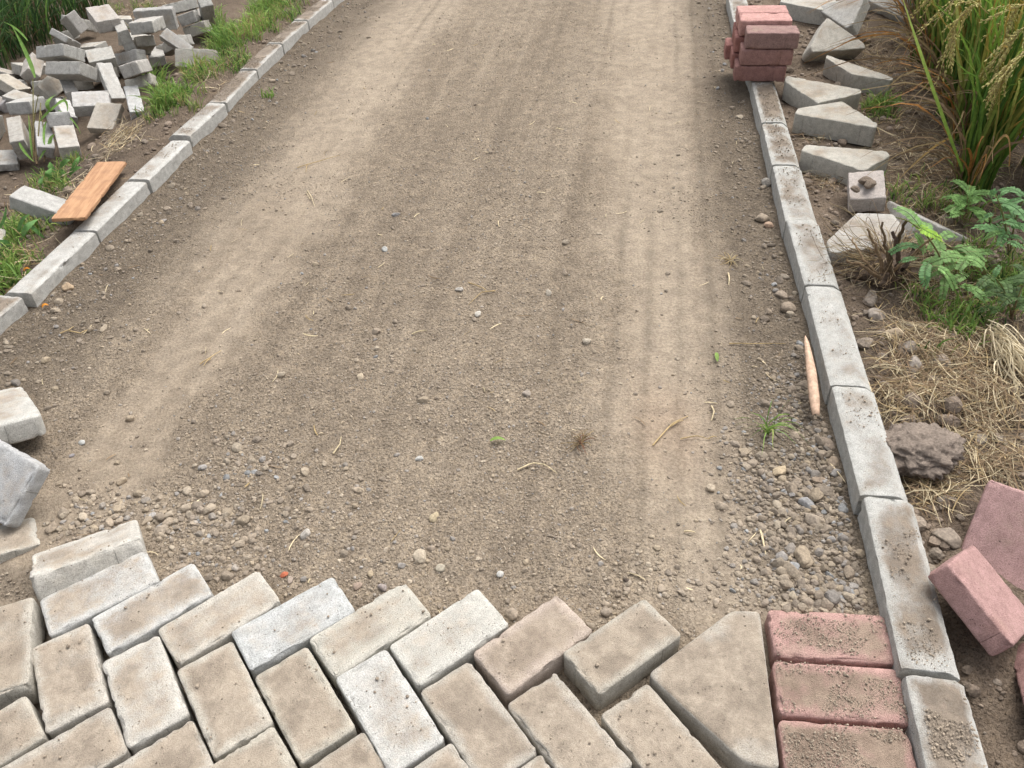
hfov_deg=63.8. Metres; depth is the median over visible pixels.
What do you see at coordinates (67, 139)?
paver
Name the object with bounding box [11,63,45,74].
paver
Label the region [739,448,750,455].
stone
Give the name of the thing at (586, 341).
stone
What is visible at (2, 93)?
paver
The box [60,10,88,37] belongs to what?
paver
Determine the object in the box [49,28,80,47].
paver
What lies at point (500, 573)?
stone
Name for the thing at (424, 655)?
paver
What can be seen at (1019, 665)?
red paver
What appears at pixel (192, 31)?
paver
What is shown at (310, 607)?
paver
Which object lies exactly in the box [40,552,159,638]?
paver
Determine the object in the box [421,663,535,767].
paver
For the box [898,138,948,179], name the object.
rice leaf
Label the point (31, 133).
weed
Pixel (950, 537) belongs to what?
stone
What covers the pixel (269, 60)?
kerb stone
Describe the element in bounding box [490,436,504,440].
leaf scrap
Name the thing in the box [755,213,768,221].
stone
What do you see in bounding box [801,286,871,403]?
kerb stone
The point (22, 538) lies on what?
paver
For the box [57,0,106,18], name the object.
reed clump
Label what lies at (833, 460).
stone
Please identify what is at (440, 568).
stone
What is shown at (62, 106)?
paver
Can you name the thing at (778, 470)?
stone
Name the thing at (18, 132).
paver
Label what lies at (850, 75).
edge block
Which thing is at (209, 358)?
straw stalk
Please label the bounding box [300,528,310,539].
stone
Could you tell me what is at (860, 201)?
concrete block
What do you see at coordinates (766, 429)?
grass tuft
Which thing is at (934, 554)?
soil clods
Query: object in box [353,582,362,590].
stone
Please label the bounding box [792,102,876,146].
edge block
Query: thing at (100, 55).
paver
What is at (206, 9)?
paver
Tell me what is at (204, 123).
kerb stone
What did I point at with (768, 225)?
stone
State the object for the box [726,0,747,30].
kerb stone
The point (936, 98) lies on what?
rice leaf
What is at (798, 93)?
edge block
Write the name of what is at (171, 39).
paver
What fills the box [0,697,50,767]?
paver
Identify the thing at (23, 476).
concrete block
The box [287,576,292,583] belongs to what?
stone
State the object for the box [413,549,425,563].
stone
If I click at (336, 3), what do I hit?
kerb stone
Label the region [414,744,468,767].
paver
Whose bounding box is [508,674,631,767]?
paver
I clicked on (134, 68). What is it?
paver
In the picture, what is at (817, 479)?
stone
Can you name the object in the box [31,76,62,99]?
paver
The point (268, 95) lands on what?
grass tuft
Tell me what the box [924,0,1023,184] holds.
rice plant
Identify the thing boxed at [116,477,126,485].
stone
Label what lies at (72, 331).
straw stalk
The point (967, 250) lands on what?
ferny plant
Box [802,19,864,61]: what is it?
edge block
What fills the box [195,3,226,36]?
grass tuft
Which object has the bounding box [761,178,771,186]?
stone
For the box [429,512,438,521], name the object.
stone
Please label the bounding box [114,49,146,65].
paver
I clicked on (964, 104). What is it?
rice plant
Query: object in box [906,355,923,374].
stone
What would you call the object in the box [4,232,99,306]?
kerb stone
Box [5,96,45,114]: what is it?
paver
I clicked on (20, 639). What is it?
paver
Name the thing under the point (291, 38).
kerb stone
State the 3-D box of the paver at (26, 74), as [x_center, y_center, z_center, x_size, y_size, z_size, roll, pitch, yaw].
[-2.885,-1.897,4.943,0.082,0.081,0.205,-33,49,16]
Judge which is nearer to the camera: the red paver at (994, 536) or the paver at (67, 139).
the red paver at (994, 536)
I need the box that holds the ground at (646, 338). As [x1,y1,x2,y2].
[0,0,1023,767]
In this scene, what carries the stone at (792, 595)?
on the ground at (646, 338)
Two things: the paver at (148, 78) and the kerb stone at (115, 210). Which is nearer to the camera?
the kerb stone at (115, 210)
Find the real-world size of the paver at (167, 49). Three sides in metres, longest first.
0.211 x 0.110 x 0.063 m
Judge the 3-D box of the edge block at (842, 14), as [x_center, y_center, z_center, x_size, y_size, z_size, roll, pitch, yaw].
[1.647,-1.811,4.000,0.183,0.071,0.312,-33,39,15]
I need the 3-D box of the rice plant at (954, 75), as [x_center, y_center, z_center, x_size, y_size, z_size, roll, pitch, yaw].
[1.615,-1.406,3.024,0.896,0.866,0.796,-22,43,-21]
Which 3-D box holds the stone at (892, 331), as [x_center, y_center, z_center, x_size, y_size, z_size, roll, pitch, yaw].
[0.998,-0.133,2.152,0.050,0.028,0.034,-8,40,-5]
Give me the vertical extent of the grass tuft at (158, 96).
0.183 m
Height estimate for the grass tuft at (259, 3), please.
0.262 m
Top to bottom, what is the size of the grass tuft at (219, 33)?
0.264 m
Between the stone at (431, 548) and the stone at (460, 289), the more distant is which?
the stone at (460, 289)
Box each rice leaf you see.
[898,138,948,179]
[903,0,963,171]
[976,134,1010,184]
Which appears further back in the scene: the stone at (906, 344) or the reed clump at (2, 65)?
the reed clump at (2, 65)
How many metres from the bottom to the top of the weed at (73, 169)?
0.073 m
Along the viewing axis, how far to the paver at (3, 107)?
4.63 m
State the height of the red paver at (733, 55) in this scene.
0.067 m
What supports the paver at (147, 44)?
on the paver
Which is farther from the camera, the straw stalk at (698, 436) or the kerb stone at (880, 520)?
the straw stalk at (698, 436)
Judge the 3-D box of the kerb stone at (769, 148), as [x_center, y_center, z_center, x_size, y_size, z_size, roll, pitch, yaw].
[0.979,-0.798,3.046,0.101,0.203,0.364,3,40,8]
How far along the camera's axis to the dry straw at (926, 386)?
2.02 m
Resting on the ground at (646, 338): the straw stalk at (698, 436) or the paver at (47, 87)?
the straw stalk at (698, 436)
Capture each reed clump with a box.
[0,0,41,62]
[0,0,61,49]
[0,2,38,70]
[16,0,81,31]
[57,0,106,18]
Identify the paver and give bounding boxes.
[0,68,19,78]
[0,74,30,93]
[0,79,27,95]
[0,96,7,112]
[0,115,5,138]
[0,150,19,170]
[0,518,39,563]
[0,598,44,709]
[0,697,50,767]
[2,89,37,112]
[2,708,133,767]
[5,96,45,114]
[6,115,30,159]
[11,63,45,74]
[20,52,43,83]
[29,520,147,601]
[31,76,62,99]
[31,81,40,87]
[33,624,118,738]
[34,121,54,157]
[36,43,84,61]
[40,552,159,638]
[45,61,96,80]
[45,96,64,111]
[46,111,72,127]
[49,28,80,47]
[53,30,79,44]
[53,125,81,159]
[54,98,77,127]
[59,80,77,106]
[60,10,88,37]
[61,15,96,31]
[71,90,110,116]
[74,81,93,89]
[80,41,107,56]
[84,67,119,81]
[85,4,120,32]
[85,46,117,67]
[87,102,124,133]
[92,564,213,657]
[95,63,125,102]
[102,636,197,754]
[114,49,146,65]
[114,721,214,767]
[115,20,135,50]
[118,16,132,26]
[118,33,153,45]
[118,59,152,78]
[124,85,143,119]
[125,73,158,91]
[128,16,165,34]
[131,35,155,54]
[133,6,178,30]
[148,46,166,66]
[156,35,193,55]
[159,28,193,49]
[159,572,280,668]
[162,0,198,13]
[175,48,218,70]
[177,9,201,26]
[178,642,278,761]
[182,20,211,37]
[198,0,215,25]
[210,727,296,767]
[232,578,354,684]
[255,648,357,767]
[310,584,430,693]
[310,733,384,767]
[336,650,444,767]
[390,590,507,701]
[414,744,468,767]
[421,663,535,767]
[474,596,591,708]
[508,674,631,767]
[521,756,550,767]
[563,600,679,710]
[601,685,720,767]
[724,38,732,59]
[729,46,738,68]
[732,22,737,41]
[733,30,744,51]
[733,58,786,81]
[735,5,788,27]
[738,13,791,35]
[739,42,793,64]
[744,25,799,48]
[764,610,893,669]
[769,662,907,732]
[775,720,916,767]
[928,546,1023,655]
[961,480,1023,589]
[1014,643,1023,703]
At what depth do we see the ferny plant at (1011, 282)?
2.13 m
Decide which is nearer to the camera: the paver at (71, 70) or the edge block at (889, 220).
the edge block at (889, 220)
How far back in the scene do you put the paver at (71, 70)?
4.40 m
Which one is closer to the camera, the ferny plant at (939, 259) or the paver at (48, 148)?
the ferny plant at (939, 259)
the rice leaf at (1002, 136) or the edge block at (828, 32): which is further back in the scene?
the edge block at (828, 32)
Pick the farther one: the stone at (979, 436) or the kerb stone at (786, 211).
the kerb stone at (786, 211)
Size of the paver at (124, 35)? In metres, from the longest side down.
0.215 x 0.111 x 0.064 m
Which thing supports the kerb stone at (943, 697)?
on the ground at (646, 338)
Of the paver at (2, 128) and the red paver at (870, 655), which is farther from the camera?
the paver at (2, 128)
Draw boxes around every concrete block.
[0,229,5,252]
[0,387,45,444]
[0,439,49,527]
[9,185,73,224]
[847,170,885,212]
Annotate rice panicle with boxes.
[934,0,988,85]
[975,27,1023,83]
[979,4,1023,72]
[981,51,1023,119]
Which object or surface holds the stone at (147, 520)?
on the ground at (646, 338)
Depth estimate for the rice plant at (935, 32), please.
3.35 m
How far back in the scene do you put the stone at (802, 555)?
1.64 m
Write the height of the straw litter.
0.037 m
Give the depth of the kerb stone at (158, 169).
3.10 m
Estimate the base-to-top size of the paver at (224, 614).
0.068 m
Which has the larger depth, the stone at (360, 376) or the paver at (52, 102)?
the paver at (52, 102)
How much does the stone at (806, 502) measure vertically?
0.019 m
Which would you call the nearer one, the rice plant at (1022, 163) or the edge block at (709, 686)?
the edge block at (709, 686)
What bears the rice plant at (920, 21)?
on the ground at (646, 338)
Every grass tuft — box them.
[0,214,40,244]
[0,248,31,292]
[134,72,192,110]
[142,59,174,91]
[167,76,198,97]
[175,50,220,80]
[193,17,247,50]
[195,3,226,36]
[229,4,277,38]
[240,0,283,13]
[261,86,274,98]
[736,401,802,451]
[861,89,904,116]
[912,277,1006,331]
[942,151,1008,177]
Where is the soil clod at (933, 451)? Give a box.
[885,422,965,480]
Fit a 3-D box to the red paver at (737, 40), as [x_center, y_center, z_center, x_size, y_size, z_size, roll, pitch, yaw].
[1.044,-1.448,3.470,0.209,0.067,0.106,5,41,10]
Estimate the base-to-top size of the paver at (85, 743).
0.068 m
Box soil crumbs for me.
[0,0,985,767]
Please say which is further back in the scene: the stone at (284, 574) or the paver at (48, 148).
the paver at (48, 148)
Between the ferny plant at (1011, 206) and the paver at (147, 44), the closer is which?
the ferny plant at (1011, 206)
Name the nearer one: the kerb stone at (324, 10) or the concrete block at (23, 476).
the concrete block at (23, 476)
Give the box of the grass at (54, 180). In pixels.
[0,0,1023,357]
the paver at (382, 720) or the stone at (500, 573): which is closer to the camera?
the paver at (382, 720)
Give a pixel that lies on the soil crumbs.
(816, 622)
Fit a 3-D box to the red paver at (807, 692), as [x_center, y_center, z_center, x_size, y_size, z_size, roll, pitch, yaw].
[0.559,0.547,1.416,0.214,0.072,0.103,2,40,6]
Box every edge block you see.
[649,611,778,767]
[780,0,835,24]
[782,76,860,109]
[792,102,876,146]
[799,145,889,185]
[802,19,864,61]
[820,0,869,36]
[823,55,892,95]
[826,213,905,264]
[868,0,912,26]
[887,201,972,241]
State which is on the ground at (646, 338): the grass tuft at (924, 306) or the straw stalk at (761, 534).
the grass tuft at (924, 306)
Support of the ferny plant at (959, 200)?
on the ground at (646, 338)
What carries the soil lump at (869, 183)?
on the concrete block at (860, 201)
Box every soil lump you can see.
[850,185,859,192]
[858,176,872,184]
[864,179,876,188]
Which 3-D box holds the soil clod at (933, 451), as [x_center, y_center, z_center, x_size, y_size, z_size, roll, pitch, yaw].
[0.907,0.147,1.826,0.207,0.085,0.186,-4,40,0]
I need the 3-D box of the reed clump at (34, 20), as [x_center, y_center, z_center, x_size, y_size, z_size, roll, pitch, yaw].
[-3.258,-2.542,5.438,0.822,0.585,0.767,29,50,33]
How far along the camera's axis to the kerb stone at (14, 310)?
2.40 m
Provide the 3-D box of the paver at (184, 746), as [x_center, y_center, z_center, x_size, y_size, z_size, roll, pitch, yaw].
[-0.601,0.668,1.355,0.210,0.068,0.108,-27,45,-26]
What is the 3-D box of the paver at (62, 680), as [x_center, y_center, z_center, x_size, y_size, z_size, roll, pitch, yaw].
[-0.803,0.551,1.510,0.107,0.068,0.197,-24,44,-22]
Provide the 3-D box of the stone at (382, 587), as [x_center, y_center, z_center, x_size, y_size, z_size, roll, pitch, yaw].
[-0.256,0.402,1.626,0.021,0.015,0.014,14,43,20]
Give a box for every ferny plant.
[888,206,991,292]
[921,221,997,302]
[939,179,995,222]
[971,186,1023,255]
[973,264,1023,319]
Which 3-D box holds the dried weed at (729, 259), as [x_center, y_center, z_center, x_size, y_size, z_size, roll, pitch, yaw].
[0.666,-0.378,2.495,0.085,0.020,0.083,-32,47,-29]
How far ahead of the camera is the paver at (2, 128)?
4.40 m
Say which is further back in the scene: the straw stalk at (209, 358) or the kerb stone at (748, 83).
the kerb stone at (748, 83)
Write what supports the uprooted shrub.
on the ground at (646, 338)
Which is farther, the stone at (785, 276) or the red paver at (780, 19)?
the red paver at (780, 19)
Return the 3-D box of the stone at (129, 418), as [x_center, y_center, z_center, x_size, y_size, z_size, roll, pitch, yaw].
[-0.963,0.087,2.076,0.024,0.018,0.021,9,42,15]
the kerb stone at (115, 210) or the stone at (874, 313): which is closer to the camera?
the stone at (874, 313)
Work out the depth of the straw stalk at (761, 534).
1.68 m
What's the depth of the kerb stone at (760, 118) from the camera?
3.27 m
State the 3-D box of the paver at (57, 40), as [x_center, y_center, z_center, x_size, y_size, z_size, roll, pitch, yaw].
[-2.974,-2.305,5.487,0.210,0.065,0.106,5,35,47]
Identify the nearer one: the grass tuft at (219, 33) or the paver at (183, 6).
the grass tuft at (219, 33)
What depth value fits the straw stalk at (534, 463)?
1.87 m
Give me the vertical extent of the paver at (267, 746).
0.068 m
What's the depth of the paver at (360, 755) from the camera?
1.35 m
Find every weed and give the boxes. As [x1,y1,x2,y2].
[0,206,43,269]
[4,22,79,164]
[38,156,81,184]
[565,429,596,454]
[718,251,743,267]
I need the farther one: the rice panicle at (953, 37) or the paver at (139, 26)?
the paver at (139, 26)
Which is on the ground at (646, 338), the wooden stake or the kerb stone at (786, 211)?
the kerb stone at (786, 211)
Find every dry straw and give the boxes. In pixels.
[0,0,229,290]
[791,7,1023,528]
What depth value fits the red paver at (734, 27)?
3.55 m
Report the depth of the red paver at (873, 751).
1.32 m
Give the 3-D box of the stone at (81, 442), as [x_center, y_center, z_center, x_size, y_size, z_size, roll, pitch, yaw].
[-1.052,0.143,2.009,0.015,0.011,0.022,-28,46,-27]
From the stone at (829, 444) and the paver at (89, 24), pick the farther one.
the paver at (89, 24)
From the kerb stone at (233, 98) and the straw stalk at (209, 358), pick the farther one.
the kerb stone at (233, 98)
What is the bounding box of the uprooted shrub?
[809,200,990,313]
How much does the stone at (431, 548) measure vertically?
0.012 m
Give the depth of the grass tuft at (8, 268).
2.55 m
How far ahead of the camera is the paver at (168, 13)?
5.06 m
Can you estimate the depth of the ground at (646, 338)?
2.36 m
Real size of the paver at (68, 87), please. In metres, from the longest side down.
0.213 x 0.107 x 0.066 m
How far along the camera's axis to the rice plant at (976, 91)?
2.72 m
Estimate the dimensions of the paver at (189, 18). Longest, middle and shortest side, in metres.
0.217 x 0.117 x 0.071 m
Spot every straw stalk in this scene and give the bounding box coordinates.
[60,326,85,333]
[200,351,219,365]
[297,155,338,168]
[468,282,495,304]
[517,462,556,472]
[652,416,687,445]
[680,435,716,438]
[729,343,785,343]
[759,530,765,553]
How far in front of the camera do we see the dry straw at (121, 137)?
3.48 m
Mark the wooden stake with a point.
(813, 389)
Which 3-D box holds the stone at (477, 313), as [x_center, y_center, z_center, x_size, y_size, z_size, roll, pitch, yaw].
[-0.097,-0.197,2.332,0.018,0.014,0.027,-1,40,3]
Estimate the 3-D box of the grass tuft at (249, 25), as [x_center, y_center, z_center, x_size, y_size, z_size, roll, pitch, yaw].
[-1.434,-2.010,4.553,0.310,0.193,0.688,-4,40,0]
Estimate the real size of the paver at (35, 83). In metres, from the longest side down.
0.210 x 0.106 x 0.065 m
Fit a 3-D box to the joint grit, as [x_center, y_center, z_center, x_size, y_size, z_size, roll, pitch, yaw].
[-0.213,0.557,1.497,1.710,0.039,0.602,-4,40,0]
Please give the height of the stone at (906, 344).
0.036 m
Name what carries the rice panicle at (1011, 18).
attached to the rice plant at (1006, 115)
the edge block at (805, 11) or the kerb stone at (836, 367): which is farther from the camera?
the edge block at (805, 11)
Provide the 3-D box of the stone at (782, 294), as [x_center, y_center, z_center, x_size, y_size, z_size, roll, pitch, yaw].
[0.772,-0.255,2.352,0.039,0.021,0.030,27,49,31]
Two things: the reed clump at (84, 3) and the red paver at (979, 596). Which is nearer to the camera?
the red paver at (979, 596)
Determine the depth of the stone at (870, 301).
2.28 m
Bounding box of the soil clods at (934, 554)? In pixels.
[0,0,1023,767]
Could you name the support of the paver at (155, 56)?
on the ground at (646, 338)
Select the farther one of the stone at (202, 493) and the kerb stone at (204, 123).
the kerb stone at (204, 123)
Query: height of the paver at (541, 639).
0.068 m
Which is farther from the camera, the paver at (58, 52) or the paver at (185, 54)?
the paver at (58, 52)
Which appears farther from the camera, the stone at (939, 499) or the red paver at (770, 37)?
the red paver at (770, 37)
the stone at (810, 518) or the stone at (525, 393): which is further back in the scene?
the stone at (525, 393)
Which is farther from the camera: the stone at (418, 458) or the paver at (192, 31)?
the paver at (192, 31)
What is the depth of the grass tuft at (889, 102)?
3.29 m
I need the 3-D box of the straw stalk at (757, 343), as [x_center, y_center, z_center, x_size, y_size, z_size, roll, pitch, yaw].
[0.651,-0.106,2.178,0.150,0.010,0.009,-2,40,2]
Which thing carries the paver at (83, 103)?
on the ground at (646, 338)
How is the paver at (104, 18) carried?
on the paver at (124, 35)
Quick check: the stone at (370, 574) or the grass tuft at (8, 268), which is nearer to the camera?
the stone at (370, 574)
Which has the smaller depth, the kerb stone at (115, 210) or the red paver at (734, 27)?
the kerb stone at (115, 210)
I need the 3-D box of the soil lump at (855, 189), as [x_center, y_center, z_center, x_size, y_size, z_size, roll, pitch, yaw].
[1.082,-0.615,2.592,0.030,0.020,0.025,15,43,20]
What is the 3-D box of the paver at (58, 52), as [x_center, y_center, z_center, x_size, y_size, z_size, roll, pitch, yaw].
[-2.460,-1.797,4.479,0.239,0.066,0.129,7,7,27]
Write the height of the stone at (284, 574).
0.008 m
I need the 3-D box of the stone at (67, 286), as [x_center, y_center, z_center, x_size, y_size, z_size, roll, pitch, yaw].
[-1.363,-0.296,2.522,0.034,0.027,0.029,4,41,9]
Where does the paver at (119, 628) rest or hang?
on the ground at (646, 338)
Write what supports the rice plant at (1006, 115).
on the ground at (646, 338)
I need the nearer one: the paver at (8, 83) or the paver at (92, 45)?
the paver at (8, 83)
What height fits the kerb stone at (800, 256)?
0.203 m
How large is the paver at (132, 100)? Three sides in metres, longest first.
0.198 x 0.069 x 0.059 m
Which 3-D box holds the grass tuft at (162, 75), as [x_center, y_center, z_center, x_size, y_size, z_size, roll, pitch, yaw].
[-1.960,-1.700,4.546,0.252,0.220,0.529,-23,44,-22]
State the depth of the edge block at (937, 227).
2.54 m
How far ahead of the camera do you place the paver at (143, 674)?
1.45 m
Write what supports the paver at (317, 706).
on the ground at (646, 338)
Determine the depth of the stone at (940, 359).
2.06 m
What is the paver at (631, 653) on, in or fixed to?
on the ground at (646, 338)
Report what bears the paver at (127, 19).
on the ground at (646, 338)
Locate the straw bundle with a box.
[973,319,1023,399]
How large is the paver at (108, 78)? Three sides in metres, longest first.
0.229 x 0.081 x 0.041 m
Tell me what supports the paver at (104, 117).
on the ground at (646, 338)
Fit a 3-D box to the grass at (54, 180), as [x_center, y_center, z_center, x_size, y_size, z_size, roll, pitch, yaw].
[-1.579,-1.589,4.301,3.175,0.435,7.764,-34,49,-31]
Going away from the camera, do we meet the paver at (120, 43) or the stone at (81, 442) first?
the stone at (81, 442)
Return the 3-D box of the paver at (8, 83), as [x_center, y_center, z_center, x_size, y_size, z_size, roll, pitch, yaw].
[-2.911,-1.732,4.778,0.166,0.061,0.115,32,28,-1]
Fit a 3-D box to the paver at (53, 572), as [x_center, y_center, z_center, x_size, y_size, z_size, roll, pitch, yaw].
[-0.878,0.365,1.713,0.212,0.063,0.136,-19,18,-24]
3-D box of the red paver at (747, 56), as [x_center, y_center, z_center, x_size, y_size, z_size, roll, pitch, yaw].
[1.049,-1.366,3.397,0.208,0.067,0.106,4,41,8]
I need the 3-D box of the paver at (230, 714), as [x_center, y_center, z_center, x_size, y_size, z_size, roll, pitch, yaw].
[-0.506,0.572,1.463,0.108,0.068,0.202,-26,45,-25]
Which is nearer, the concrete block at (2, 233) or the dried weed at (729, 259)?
the dried weed at (729, 259)
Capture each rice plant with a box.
[800,0,1017,123]
[805,0,967,90]
[818,0,919,36]
[839,0,938,85]
[844,0,1023,149]
[847,0,1023,198]
[919,0,1023,139]
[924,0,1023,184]
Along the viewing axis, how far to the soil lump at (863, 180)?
2.62 m
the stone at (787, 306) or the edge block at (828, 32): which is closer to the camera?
the stone at (787, 306)
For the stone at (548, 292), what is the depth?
2.40 m
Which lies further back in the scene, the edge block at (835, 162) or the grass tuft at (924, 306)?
the edge block at (835, 162)
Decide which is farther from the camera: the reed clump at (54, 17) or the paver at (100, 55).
the reed clump at (54, 17)
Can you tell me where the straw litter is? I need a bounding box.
[10,44,801,612]
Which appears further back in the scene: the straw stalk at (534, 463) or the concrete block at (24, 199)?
the concrete block at (24, 199)
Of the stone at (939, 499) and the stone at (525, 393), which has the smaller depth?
the stone at (939, 499)
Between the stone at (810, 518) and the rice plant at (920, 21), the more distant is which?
the rice plant at (920, 21)
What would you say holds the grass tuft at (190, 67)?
on the ground at (646, 338)
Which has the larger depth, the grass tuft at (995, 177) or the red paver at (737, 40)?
the red paver at (737, 40)
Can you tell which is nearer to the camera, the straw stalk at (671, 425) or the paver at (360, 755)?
the paver at (360, 755)
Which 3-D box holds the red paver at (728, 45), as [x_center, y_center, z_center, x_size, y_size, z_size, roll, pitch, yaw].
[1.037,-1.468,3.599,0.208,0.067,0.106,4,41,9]
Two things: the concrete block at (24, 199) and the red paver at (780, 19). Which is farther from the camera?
the red paver at (780, 19)
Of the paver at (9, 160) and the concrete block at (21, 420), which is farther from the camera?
the paver at (9, 160)
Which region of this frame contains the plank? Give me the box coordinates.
[51,161,126,221]
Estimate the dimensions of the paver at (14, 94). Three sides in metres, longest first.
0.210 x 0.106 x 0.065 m
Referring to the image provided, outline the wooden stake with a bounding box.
[804,336,819,415]
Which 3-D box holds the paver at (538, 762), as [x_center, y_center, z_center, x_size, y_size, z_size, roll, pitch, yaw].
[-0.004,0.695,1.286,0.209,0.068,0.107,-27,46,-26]
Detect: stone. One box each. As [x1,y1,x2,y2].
[0,295,27,334]
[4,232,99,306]
[61,282,73,290]
[74,182,150,241]
[78,440,84,444]
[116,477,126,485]
[125,415,133,421]
[127,141,192,192]
[142,516,152,524]
[169,103,227,146]
[196,490,208,497]
[209,71,258,111]
[239,44,283,78]
[268,21,308,53]
[280,571,287,577]
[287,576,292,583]
[293,0,333,29]
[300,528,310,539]
[332,0,343,7]
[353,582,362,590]
[357,373,363,379]
[367,570,373,577]
[377,583,386,591]
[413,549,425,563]
[415,456,423,460]
[427,545,434,551]
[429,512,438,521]
[435,564,445,572]
[455,287,463,291]
[475,311,480,316]
[496,571,503,576]
[522,390,530,396]
[545,289,551,295]
[562,240,569,244]
[582,338,591,344]
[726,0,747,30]
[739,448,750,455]
[745,81,773,92]
[750,81,786,134]
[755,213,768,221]
[760,123,799,179]
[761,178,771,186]
[764,222,773,227]
[771,166,816,238]
[772,465,785,475]
[774,290,787,298]
[780,274,789,278]
[780,302,795,312]
[783,220,838,301]
[788,591,796,599]
[794,545,810,568]
[798,497,815,509]
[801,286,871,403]
[805,513,819,525]
[811,477,825,483]
[821,437,835,450]
[827,386,907,514]
[827,456,839,467]
[857,496,959,681]
[863,290,877,306]
[868,308,885,320]
[883,328,903,338]
[898,340,916,353]
[901,675,987,767]
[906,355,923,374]
[930,354,951,367]
[931,527,961,548]
[935,495,957,505]
[969,430,986,443]
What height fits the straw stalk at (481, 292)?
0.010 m
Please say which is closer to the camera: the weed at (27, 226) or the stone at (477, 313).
the stone at (477, 313)
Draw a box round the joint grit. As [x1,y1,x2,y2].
[0,578,35,603]
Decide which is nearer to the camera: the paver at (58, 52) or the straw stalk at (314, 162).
the straw stalk at (314, 162)
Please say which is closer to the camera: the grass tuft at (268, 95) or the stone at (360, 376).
the stone at (360, 376)
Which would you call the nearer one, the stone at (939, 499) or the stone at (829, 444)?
the stone at (939, 499)
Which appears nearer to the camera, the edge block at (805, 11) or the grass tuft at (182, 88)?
the grass tuft at (182, 88)
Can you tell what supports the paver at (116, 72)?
on the ground at (646, 338)
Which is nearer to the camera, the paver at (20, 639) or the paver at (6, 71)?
the paver at (20, 639)
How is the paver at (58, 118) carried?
on the paver at (48, 148)
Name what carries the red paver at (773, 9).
on the red paver at (734, 27)
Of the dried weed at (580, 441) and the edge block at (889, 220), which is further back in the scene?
the edge block at (889, 220)
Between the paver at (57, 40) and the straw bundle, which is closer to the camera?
the straw bundle
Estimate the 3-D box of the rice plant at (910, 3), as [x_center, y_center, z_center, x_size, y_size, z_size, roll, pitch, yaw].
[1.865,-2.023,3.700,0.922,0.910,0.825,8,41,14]
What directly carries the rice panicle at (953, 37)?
attached to the rice plant at (1006, 115)
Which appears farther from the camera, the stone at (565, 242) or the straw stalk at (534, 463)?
the stone at (565, 242)
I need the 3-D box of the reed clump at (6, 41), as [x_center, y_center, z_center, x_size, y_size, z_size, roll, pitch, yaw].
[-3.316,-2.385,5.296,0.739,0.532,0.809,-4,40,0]
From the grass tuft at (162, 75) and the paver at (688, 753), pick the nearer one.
the paver at (688, 753)
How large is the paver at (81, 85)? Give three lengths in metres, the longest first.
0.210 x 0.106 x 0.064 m
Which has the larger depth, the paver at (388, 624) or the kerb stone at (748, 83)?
the kerb stone at (748, 83)
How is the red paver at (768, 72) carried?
on the kerb stone at (748, 83)
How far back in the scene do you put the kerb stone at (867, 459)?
1.80 m
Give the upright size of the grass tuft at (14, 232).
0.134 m
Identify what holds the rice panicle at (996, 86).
attached to the rice plant at (1006, 115)
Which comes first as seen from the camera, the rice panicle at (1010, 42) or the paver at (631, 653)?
the paver at (631, 653)

